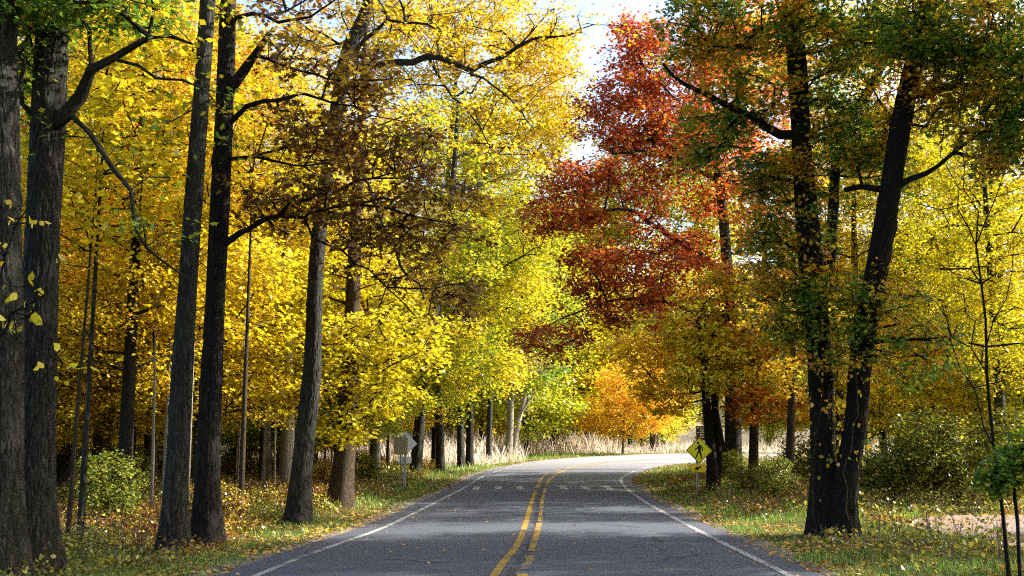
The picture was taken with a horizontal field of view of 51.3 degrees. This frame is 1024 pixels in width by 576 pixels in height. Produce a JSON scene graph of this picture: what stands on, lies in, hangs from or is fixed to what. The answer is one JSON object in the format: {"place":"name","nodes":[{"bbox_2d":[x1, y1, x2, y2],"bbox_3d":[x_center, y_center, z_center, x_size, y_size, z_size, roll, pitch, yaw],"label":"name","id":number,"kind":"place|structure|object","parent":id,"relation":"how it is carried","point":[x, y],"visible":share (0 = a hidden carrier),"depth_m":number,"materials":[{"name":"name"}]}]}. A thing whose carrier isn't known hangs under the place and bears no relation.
{"place":"outdoors","nodes":[
{"label":"outdoors","id":0,"kind":"place"},
{"bbox_2d":[1,445,1023,575],"bbox_3d":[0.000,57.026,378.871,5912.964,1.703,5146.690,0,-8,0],"label":"ground","id":1,"kind":"structure","parent":0,"point":[294,529],"depth_m":23.00,"materials":[{"name":"green plant"}]},
{"bbox_2d":[0,0,97,575],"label":"oak tree","id":2,"kind":"object","parent":1,"relation":"on","point":[14,538],"visible":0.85,"depth_m":14.63,"materials":[{"name":"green plant"}]},
{"bbox_2d":[0,199,122,385],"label":"sapling","id":3,"kind":"object","parent":1,"relation":"on","point":[35,318],"visible":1,"depth_m":9.57,"materials":[{"name":"yellow plant"}]},
{"bbox_2d":[21,181,122,394],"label":"understory maple","id":4,"kind":"object","parent":1,"relation":"on","point":[69,299],"visible":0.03,"depth_m":29.00,"materials":[{"name":"yellow plant"}]},
{"bbox_2d":[56,275,119,447],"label":"understory maple","id":5,"kind":"object","parent":1,"relation":"on","point":[69,416],"visible":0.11,"depth_m":26.12,"materials":[{"name":"yellow plant"}]},
{"bbox_2d":[56,354,147,484],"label":"understory maple","id":6,"kind":"object","parent":1,"relation":"on","point":[79,443],"visible":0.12,"depth_m":31.68,"materials":[{"name":"yellow plant"}]},
{"bbox_2d":[60,446,148,531],"bbox_3d":[-8.392,4.211,21.958,1.740,1.903,1.812,3,-9,-20],"label":"bush","id":7,"kind":"object","parent":1,"relation":"on","point":[109,485],"visible":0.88,"depth_m":21.88,"materials":[{"name":"green plant"}]},
{"bbox_2d":[20,58,206,550],"bbox_3d":[-7.736,0.453,18.952,3.729,8.782,3.453,0,-8,-3],"label":"sapling","id":8,"kind":"object","parent":1,"relation":"on","point":[114,102],"visible":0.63,"depth_m":19.04,"materials":[{"name":"yellow plant"}]},
{"bbox_2d":[17,6,214,487],"bbox_3d":[-14.072,-2.562,33.800,9.751,18.609,9.574,7,-11,-40],"label":"maple tree","id":9,"kind":"object","parent":1,"relation":"on","point":[63,467],"visible":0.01,"depth_m":32.37,"materials":[{"name":"plant"}]},
{"bbox_2d":[17,3,233,547],"bbox_3d":[-7.699,-0.664,19.765,4.557,11.201,4.112,-6,-10,34],"label":"sapling","id":10,"kind":"object","parent":1,"relation":"on","point":[131,76],"visible":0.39,"depth_m":19.92,"materials":[{"name":"yellow plant"}]},
{"bbox_2d":[91,442,159,494],"bbox_3d":[-10.818,5.240,29.629,1.867,1.961,1.793,7,-11,-40],"label":"bush","id":11,"kind":"object","parent":1,"relation":"on","point":[139,475],"visible":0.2,"depth_m":29.72,"materials":[{"name":"green plant"}]},
{"bbox_2d":[0,0,273,575],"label":"oak tree","id":12,"kind":"object","parent":1,"relation":"on","point":[51,111],"visible":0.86,"depth_m":15.86,"materials":[{"name":"plant"}]},
{"bbox_2d":[15,0,275,484],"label":"maple tree","id":13,"kind":"object","parent":1,"relation":"on","point":[100,441],"visible":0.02,"depth_m":30.59,"materials":[{"name":"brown plant"}]},
{"bbox_2d":[56,248,243,443],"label":"understory maple","id":14,"kind":"object","parent":1,"relation":"on","point":[108,418],"visible":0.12,"depth_m":27.71,"materials":[{"name":"yellow plant"}]},
{"bbox_2d":[18,0,284,525],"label":"maple tree","id":15,"kind":"object","parent":1,"relation":"on","point":[132,328],"visible":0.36,"depth_m":23.85,"materials":[{"name":"yellow plant"}]},
{"bbox_2d":[19,0,288,499],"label":"maple tree","id":16,"kind":"object","parent":1,"relation":"on","point":[64,255],"visible":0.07,"depth_m":28.93,"materials":[{"name":"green plant"}]},
{"bbox_2d":[75,174,236,522],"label":"sapling","id":17,"kind":"object","parent":1,"relation":"on","point":[157,233],"visible":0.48,"depth_m":23.96,"materials":[{"name":"yellow plant"}]},
{"bbox_2d":[114,379,198,454],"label":"understory maple","id":18,"kind":"object","parent":1,"relation":"on","point":[160,442],"visible":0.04,"depth_m":38.95,"materials":[{"name":"yellow plant"}]},
{"bbox_2d":[72,0,278,491],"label":"maple tree","id":19,"kind":"object","parent":1,"relation":"on","point":[147,445],"depth_m":33.52,"materials":[{"name":"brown plant"}]},
{"bbox_2d":[110,182,247,506],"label":"sapling","id":20,"kind":"object","parent":1,"relation":"on","point":[166,429],"visible":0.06,"depth_m":26.16,"materials":[{"name":"plant"}]},
{"bbox_2d":[120,214,272,492],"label":"sapling","id":21,"kind":"object","parent":1,"relation":"on","point":[229,263],"visible":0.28,"depth_m":24.62,"materials":[{"name":"yellow plant"}]},
{"bbox_2d":[72,228,337,494],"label":"understory maple","id":22,"kind":"object","parent":1,"relation":"on","point":[232,403],"visible":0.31,"depth_m":27.38,"materials":[{"name":"yellow plant"}]},
{"bbox_2d":[153,0,260,553],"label":"oak tree","id":23,"kind":"object","parent":1,"relation":"on","point":[174,520],"visible":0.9,"depth_m":19.02,"materials":[{"name":"plant"}]},
{"bbox_2d":[188,481,255,529],"bbox_3d":[-6.139,4.449,21.851,1.915,1.397,1.637,-4,-9,28],"label":"bush","id":24,"kind":"object","parent":1,"relation":"on","point":[228,502],"visible":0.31,"depth_m":21.78,"materials":[{"name":"yellow plant"}]},
{"bbox_2d":[196,320,262,396],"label":"sapling","id":25,"kind":"object","parent":1,"relation":"on","point":[239,358],"visible":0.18,"depth_m":28.64,"materials":[{"name":"yellow plant"}]},
{"bbox_2d":[221,450,258,480],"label":"bush","id":26,"kind":"object","parent":1,"relation":"on","point":[247,466],"visible":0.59,"depth_m":39.33,"materials":[{"name":"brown plant"}]},
{"bbox_2d":[192,355,301,472],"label":"understory maple","id":27,"kind":"object","parent":1,"relation":"on","point":[228,433],"visible":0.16,"depth_m":40.05,"materials":[{"name":"yellow plant"}]},
{"bbox_2d":[164,72,337,529],"bbox_3d":[-5.851,0.096,23.785,3.933,10.714,4.359,4,-9,-25],"label":"sapling","id":28,"kind":"object","parent":1,"relation":"on","point":[249,131],"visible":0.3,"depth_m":23.80,"materials":[{"name":"yellow plant"}]},
{"bbox_2d":[228,276,277,494],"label":"sapling","id":29,"kind":"object","parent":1,"relation":"on","point":[236,461],"visible":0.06,"depth_m":31.32,"materials":[{"name":"yellow plant"}]},
{"bbox_2d":[198,219,308,397],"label":"sapling","id":30,"kind":"object","parent":1,"relation":"on","point":[260,250],"visible":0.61,"depth_m":26.98,"materials":[{"name":"yellow plant"}]},
{"bbox_2d":[231,180,312,487],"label":"sapling","id":31,"kind":"object","parent":1,"relation":"on","point":[263,474],"visible":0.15,"depth_m":33.70,"materials":[{"name":"yellow plant"}]},
{"bbox_2d":[237,241,329,487],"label":"sapling","id":32,"kind":"object","parent":1,"relation":"on","point":[274,464],"visible":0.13,"depth_m":32.03,"materials":[{"name":"yellow plant"}]},
{"bbox_2d":[227,49,392,487],"bbox_3d":[-8.155,-0.747,37.687,8.268,16.071,8.421,-1,-8,6],"label":"maple tree","id":33,"kind":"object","parent":1,"relation":"on","point":[268,458],"visible":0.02,"depth_m":36.58,"materials":[{"name":"yellow plant"}]},
{"bbox_2d":[207,12,433,489],"bbox_3d":[-6.752,-1.152,34.718,8.635,15.986,7.596,2,-9,-12],"label":"maple tree","id":34,"kind":"object","parent":1,"relation":"on","point":[287,437],"visible":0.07,"depth_m":33.74,"materials":[{"name":"yellow plant"}]},
{"bbox_2d":[312,457,332,486],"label":"bush","id":35,"kind":"object","parent":1,"relation":"on","point":[324,474],"visible":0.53,"depth_m":34.62,"materials":[{"name":"brown plant"}]},
{"bbox_2d":[296,378,372,467],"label":"understory maple","id":36,"kind":"object","parent":1,"relation":"on","point":[331,448],"visible":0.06,"depth_m":42.36,"materials":[{"name":"yellow plant"}]},
{"bbox_2d":[170,0,510,548],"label":"bronze oak tree","id":37,"kind":"object","parent":1,"relation":"on","point":[207,519],"visible":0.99,"depth_m":20.59,"materials":[{"name":"brown plant"}]},
{"bbox_2d":[187,466,503,575],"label":"gravel shoulder","id":38,"kind":"object","parent":1,"relation":"on","point":[304,542],"visible":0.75,"depth_m":20.80},
{"bbox_2d":[273,333,420,454],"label":"understory maple","id":39,"kind":"object","parent":1,"relation":"on","point":[383,427],"visible":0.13,"depth_m":39.51,"materials":[{"name":"yellow plant"}]},
{"bbox_2d":[272,284,434,473],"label":"understory maple","id":40,"kind":"object","parent":1,"relation":"on","point":[411,406],"visible":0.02,"depth_m":42.84,"materials":[{"name":"yellow plant"}]},
{"bbox_2d":[248,23,459,507],"bbox_3d":[-4.539,-2.287,31.270,6.272,17.478,8.964,0,-8,0],"label":"maple tree","id":41,"kind":"object","parent":1,"relation":"on","point":[347,430],"visible":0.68,"depth_m":28.75,"materials":[{"name":"yellow plant"}]},
{"bbox_2d":[300,311,433,426],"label":"understory maple","id":42,"kind":"object","parent":1,"relation":"on","point":[409,384],"visible":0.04,"depth_m":47.00,"materials":[{"name":"yellow plant"}]},
{"bbox_2d":[355,453,384,482],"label":"bush","id":43,"kind":"object","parent":1,"relation":"on","point":[370,470],"visible":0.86,"depth_m":39.71,"materials":[{"name":"green plant"}]},
{"bbox_2d":[294,143,467,470],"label":"maple tree","id":44,"kind":"object","parent":1,"relation":"on","point":[376,448],"visible":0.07,"depth_m":45.78,"materials":[{"name":"yellow plant"}]},
{"bbox_2d":[393,436,407,491],"bbox_3d":[-3.921,6.299,37.493,0.513,2.168,0.047,-2,-9,12],"label":"road sign back","id":45,"kind":"object","parent":1,"relation":"on","point":[400,445],"visible":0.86,"depth_m":37.57,"materials":[{"name":"metal"}]},
{"bbox_2d":[393,432,416,486],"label":"crossing sign back","id":46,"kind":"object","parent":1,"relation":"on","point":[412,443],"visible":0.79,"depth_m":40.08,"materials":[{"name":"metal"}]},
{"bbox_2d":[369,350,451,464],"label":"understory maple","id":47,"kind":"object","parent":1,"relation":"on","point":[428,415],"visible":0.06,"depth_m":54.77,"materials":[{"name":"plant"}]},
{"bbox_2d":[379,94,518,472],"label":"maple tree","id":48,"kind":"object","parent":1,"relation":"on","point":[467,337],"visible":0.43,"depth_m":50.48,"materials":[{"name":"yellow plant"}]},
{"bbox_2d":[392,200,508,468],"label":"maple tree","id":49,"kind":"object","parent":1,"relation":"on","point":[433,437],"visible":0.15,"depth_m":57.32,"materials":[{"name":"yellow plant"}]},
{"bbox_2d":[269,0,646,525],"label":"oak tree","id":50,"kind":"object","parent":1,"relation":"on","point":[299,506],"visible":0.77,"depth_m":25.35,"materials":[{"name":"yellow plant"}]},
{"bbox_2d":[330,0,602,471],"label":"maple tree","id":51,"kind":"object","parent":1,"relation":"on","point":[546,109],"visible":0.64,"depth_m":57.73,"materials":[{"name":"yellow plant"}]},
{"bbox_2d":[412,95,549,467],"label":"maple tree","id":52,"kind":"object","parent":1,"relation":"on","point":[459,415],"visible":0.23,"depth_m":60.98,"materials":[{"name":"yellow plant"}]},
{"bbox_2d":[423,188,558,450],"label":"tree","id":53,"kind":"object","parent":1,"relation":"on","point":[482,428],"visible":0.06,"depth_m":82.02,"materials":[{"name":"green plant"}]},
{"bbox_2d":[0,452,1023,575],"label":"undergrowth","id":54,"kind":"object","parent":1,"relation":"on","point":[93,540],"visible":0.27,"depth_m":21.91,"materials":[{"name":"green plant"}]},
{"bbox_2d":[475,167,565,459],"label":"oak tree","id":55,"kind":"object","parent":1,"relation":"on","point":[489,430],"visible":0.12,"depth_m":68.46,"materials":[{"name":"yellow plant"}]},
{"bbox_2d":[446,206,600,455],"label":"tree","id":56,"kind":"object","parent":1,"relation":"on","point":[563,413],"visible":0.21,"depth_m":78.78,"materials":[{"name":"yellow plant"}]},
{"bbox_2d":[463,74,590,466],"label":"maple tree","id":57,"kind":"object","parent":1,"relation":"on","point":[516,365],"visible":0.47,"depth_m":62.78,"materials":[{"name":"yellow plant"}]},
{"bbox_2d":[513,349,543,455],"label":"dead tree","id":58,"kind":"object","parent":1,"relation":"on","point":[519,419],"visible":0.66,"depth_m":76.26,"materials":[{"name":"grey wood"}]},
{"bbox_2d":[482,188,589,458],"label":"oak tree","id":59,"kind":"object","parent":1,"relation":"on","point":[509,423],"visible":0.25,"depth_m":75.39,"materials":[{"name":"yellow plant"}]},
{"bbox_2d":[70,453,1023,575],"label":"fallen leaves","id":60,"kind":"object","parent":1,"relation":"on","point":[315,534],"visible":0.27,"depth_m":19.77,"materials":[{"name":"yellow plant"}]},
{"bbox_2d":[492,200,631,451],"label":"tree","id":61,"kind":"object","parent":1,"relation":"on","point":[592,356],"visible":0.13,"depth_m":89.10,"materials":[{"name":"yellow plant"}]},
{"bbox_2d":[221,426,948,467],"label":"dry grass","id":62,"kind":"structure","parent":1,"relation":"on","point":[450,446],"depth_m":84.90,"materials":[{"name":"plant"}]},
{"bbox_2d":[525,188,657,451],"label":"tree","id":63,"kind":"object","parent":1,"relation":"on","point":[603,366],"visible":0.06,"depth_m":91.24,"materials":[{"name":"yellow plant"}]},
{"bbox_2d":[564,356,683,453],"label":"maple tree","id":64,"kind":"object","parent":1,"relation":"on","point":[609,414],"visible":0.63,"depth_m":81.89,"materials":[{"name":"orange plant"}]},
{"bbox_2d":[596,270,701,448],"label":"tree","id":65,"kind":"object","parent":1,"relation":"on","point":[671,428],"visible":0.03,"depth_m":95.44,"materials":[{"name":"yellow plant"}]},
{"bbox_2d":[590,324,724,477],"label":"maple tree","id":66,"kind":"object","parent":1,"relation":"on","point":[641,349],"visible":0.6,"depth_m":45.35,"materials":[{"name":"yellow plant"}]},
{"bbox_2d":[501,0,816,481],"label":"red oak tree","id":67,"kind":"object","parent":1,"relation":"on","point":[583,184],"visible":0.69,"depth_m":42.56,"materials":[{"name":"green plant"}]},
{"bbox_2d":[617,235,713,451],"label":"maple tree","id":68,"kind":"object","parent":1,"relation":"on","point":[653,438],"visible":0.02,"depth_m":92.72,"materials":[{"name":"brown plant"}]},
{"bbox_2d":[558,8,785,425],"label":"maple tree","id":69,"kind":"object","parent":1,"relation":"on","point":[674,218],"visible":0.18,"depth_m":58.50,"materials":[{"name":"red plant"}]},
{"bbox_2d":[686,438,711,493],"bbox_3d":[6.208,6.021,35.304,0.851,2.120,0.074,0,-8,0],"label":"pedestrian crossing sign","id":70,"kind":"object","parent":1,"relation":"on","point":[698,450],"visible":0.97,"depth_m":35.35,"materials":[{"name":"metal"}]},
{"bbox_2d":[641,267,779,490],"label":"maple tree","id":71,"kind":"object","parent":1,"relation":"on","point":[697,348],"visible":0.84,"depth_m":37.14,"materials":[{"name":"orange plant"}]},
{"bbox_2d":[674,248,759,441],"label":"tree","id":72,"kind":"object","parent":1,"relation":"on","point":[700,406],"visible":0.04,"depth_m":110.30,"materials":[{"name":"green plant"}]},
{"bbox_2d":[721,448,748,480],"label":"shrub","id":73,"kind":"object","parent":1,"relation":"on","point":[738,458],"visible":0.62,"depth_m":41.41,"materials":[{"name":"green plant"}]},
{"bbox_2d":[635,483,840,575],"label":"gravel shoulder","id":74,"kind":"object","parent":1,"relation":"on","point":[759,543],"visible":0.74,"depth_m":20.03},
{"bbox_2d":[725,460,769,493],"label":"shrub","id":75,"kind":"object","parent":1,"relation":"on","point":[742,477],"visible":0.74,"depth_m":34.35,"materials":[{"name":"green plant"}]},
{"bbox_2d":[722,273,806,449],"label":"tree","id":76,"kind":"object","parent":1,"relation":"on","point":[769,436],"visible":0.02,"depth_m":110.82,"materials":[{"name":"brown plant"}]},
{"bbox_2d":[706,172,831,484],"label":"maple tree","id":77,"kind":"object","parent":1,"relation":"on","point":[754,395],"visible":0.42,"depth_m":36.74,"materials":[{"name":"brown plant"}]},
{"bbox_2d":[752,453,803,503],"bbox_3d":[7.366,5.341,29.538,1.384,1.513,1.440,-5,-10,31],"label":"shrub","id":78,"kind":"object","parent":1,"relation":"on","point":[771,481],"visible":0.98,"depth_m":29.42,"materials":[{"name":"green plant"}]},
{"bbox_2d":[719,335,847,438],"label":"understory maple","id":79,"kind":"object","parent":1,"relation":"on","point":[771,426],"visible":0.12,"depth_m":52.21,"materials":[{"name":"brown plant"}]},
{"bbox_2d":[730,273,853,496],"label":"maple tree","id":80,"kind":"object","parent":1,"relation":"on","point":[790,377],"visible":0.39,"depth_m":32.63,"materials":[{"name":"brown plant"}]},
{"bbox_2d":[770,430,839,485],"bbox_3d":[11.106,6.261,39.532,3.491,2.547,2.983,-4,-9,28],"label":"shrub","id":81,"kind":"object","parent":1,"relation":"on","point":[798,456],"visible":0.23,"depth_m":39.22,"materials":[{"name":"green plant"}]},
{"bbox_2d":[640,0,1023,537],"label":"twin oak tree","id":82,"kind":"object","parent":1,"relation":"on","point":[832,482],"visible":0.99,"depth_m":20.80,"materials":[{"name":"green plant"}]},
{"bbox_2d":[710,0,968,460],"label":"maple tree","id":83,"kind":"object","parent":1,"relation":"on","point":[838,432],"visible":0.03,"depth_m":50.99,"materials":[{"name":"green plant"}]},
{"bbox_2d":[736,85,943,478],"bbox_3d":[12.348,-0.172,39.824,8.284,15.336,7.287,3,-9,-20],"label":"maple tree","id":84,"kind":"object","parent":1,"relation":"on","point":[854,240],"visible":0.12,"depth_m":39.62,"materials":[{"name":"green plant"}]},
{"bbox_2d":[807,357,911,459],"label":"understory maple","id":85,"kind":"object","parent":1,"relation":"on","point":[872,420],"visible":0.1,"depth_m":50.65,"materials":[{"name":"yellow plant"}]},
{"bbox_2d":[799,198,942,475],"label":"maple tree","id":86,"kind":"object","parent":1,"relation":"on","point":[873,388],"visible":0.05,"depth_m":45.91,"materials":[{"name":"yellow plant"}]},
{"bbox_2d":[858,428,946,502],"bbox_3d":[10.494,4.936,29.603,2.834,2.419,3.317,5,-10,-32],"label":"shrub","id":87,"kind":"object","parent":1,"relation":"on","point":[887,465],"visible":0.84,"depth_m":29.06,"materials":[{"name":"green plant"}]},
{"bbox_2d":[823,107,1002,443],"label":"maple tree","id":88,"kind":"object","parent":1,"relation":"on","point":[908,253],"visible":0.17,"depth_m":41.57,"materials":[{"name":"yellow plant"}]},
{"bbox_2d":[834,294,999,468],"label":"understory maple","id":89,"kind":"object","parent":1,"relation":"on","point":[931,400],"visible":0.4,"depth_m":35.50,"materials":[{"name":"yellow plant"}]},
{"bbox_2d":[880,401,980,504],"bbox_3d":[11.610,4.661,29.623,2.767,3.026,2.881,-2,-9,16],"label":"shrub","id":90,"kind":"object","parent":1,"relation":"on","point":[946,431],"visible":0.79,"depth_m":29.38,"materials":[{"name":"green plant"}]},
{"bbox_2d":[872,62,1023,506],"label":"maple tree","id":91,"kind":"object","parent":1,"relation":"on","point":[994,297],"visible":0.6,"depth_m":29.97,"materials":[{"name":"yellow plant"}]},
{"bbox_2d":[882,183,1023,470],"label":"maple tree","id":92,"kind":"object","parent":1,"relation":"on","point":[960,296],"visible":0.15,"depth_m":40.83,"materials":[{"name":"yellow plant"}]},
{"bbox_2d":[906,411,1002,502],"bbox_3d":[12.846,4.921,30.592,3.840,2.801,3.282,-8,-11,42],"label":"shrub","id":93,"kind":"object","parent":1,"relation":"on","point":[961,485],"visible":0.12,"depth_m":30.18,"materials":[{"name":"green plant"}]},
{"bbox_2d":[897,0,1023,413],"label":"maple tree","id":94,"kind":"object","parent":1,"relation":"on","point":[981,190],"visible":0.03,"depth_m":40.36,"materials":[{"name":"yellow plant"}]},
{"bbox_2d":[901,60,1023,575],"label":"sapling","id":95,"kind":"object","parent":1,"relation":"on","point":[1004,530],"visible":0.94,"depth_m":13.59,"materials":[{"name":"yellow plant"}]},
{"bbox_2d":[947,336,1023,443],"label":"understory maple","id":96,"kind":"object","parent":1,"relation":"on","point":[1015,404],"visible":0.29,"depth_m":33.60,"materials":[{"name":"yellow plant"}]},
{"bbox_2d":[955,401,1023,511],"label":"shrub","id":97,"kind":"object","parent":1,"relation":"on","point":[974,433],"visible":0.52,"depth_m":27.60,"materials":[{"name":"green plant"}]},
{"bbox_2d":[962,426,1023,575],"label":"sapling","id":98,"kind":"object","parent":1,"relation":"on","point":[1004,481],"visible":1,"depth_m":12.15,"materials":[{"name":"green plant"}]},
{"bbox_2d":[979,176,1023,381],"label":"maple tree","id":99,"kind":"object","parent":1,"relation":"on","point":[1008,229],"visible":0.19,"depth_m":37.77,"materials":[{"name":"yellow plant"}]},
{"bbox_2d":[18,0,1023,444],"label":"sky","id":100,"kind":"structure","parent":0,"point":[604,6],"materials":[{"name":"white"}]},
{"bbox_2d":[218,453,869,575],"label":"road","id":101,"kind":"structure","parent":0,"point":[599,548],"depth_m":20.24,"materials":[{"name":"grey asphalt"}]},
{"bbox_2d":[252,453,685,575],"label":"road markings","id":102,"kind":"object","parent":101,"relation":"on","point":[319,550],"visible":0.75,"depth_m":20.78,"materials":[{"name":"white paint"}]},
{"bbox_2d":[489,491,536,575],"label":"road markings","id":103,"kind":"object","parent":101,"relation":"on","point":[500,566],"visible":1,"depth_m":18.93,"materials":[{"name":"yellow paint"}]},
{"bbox_2d":[506,483,545,575],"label":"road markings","id":104,"kind":"object","parent":101,"relation":"on","point":[514,567],"visible":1,"depth_m":17.60,"materials":[{"name":"yellow paint"}]},
{"bbox_2d":[619,463,794,575],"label":"road markings","id":105,"kind":"object","parent":101,"relation":"on","point":[777,569],"visible":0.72,"depth_m":20.57,"materials":[{"name":"white paint"}]},
{"bbox_2d":[904,515,1023,545],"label":"gravel path","id":106,"kind":"structure","parent":0,"point":[1008,520],"depth_m":22.85,"materials":[{"name":"beige gravel"}]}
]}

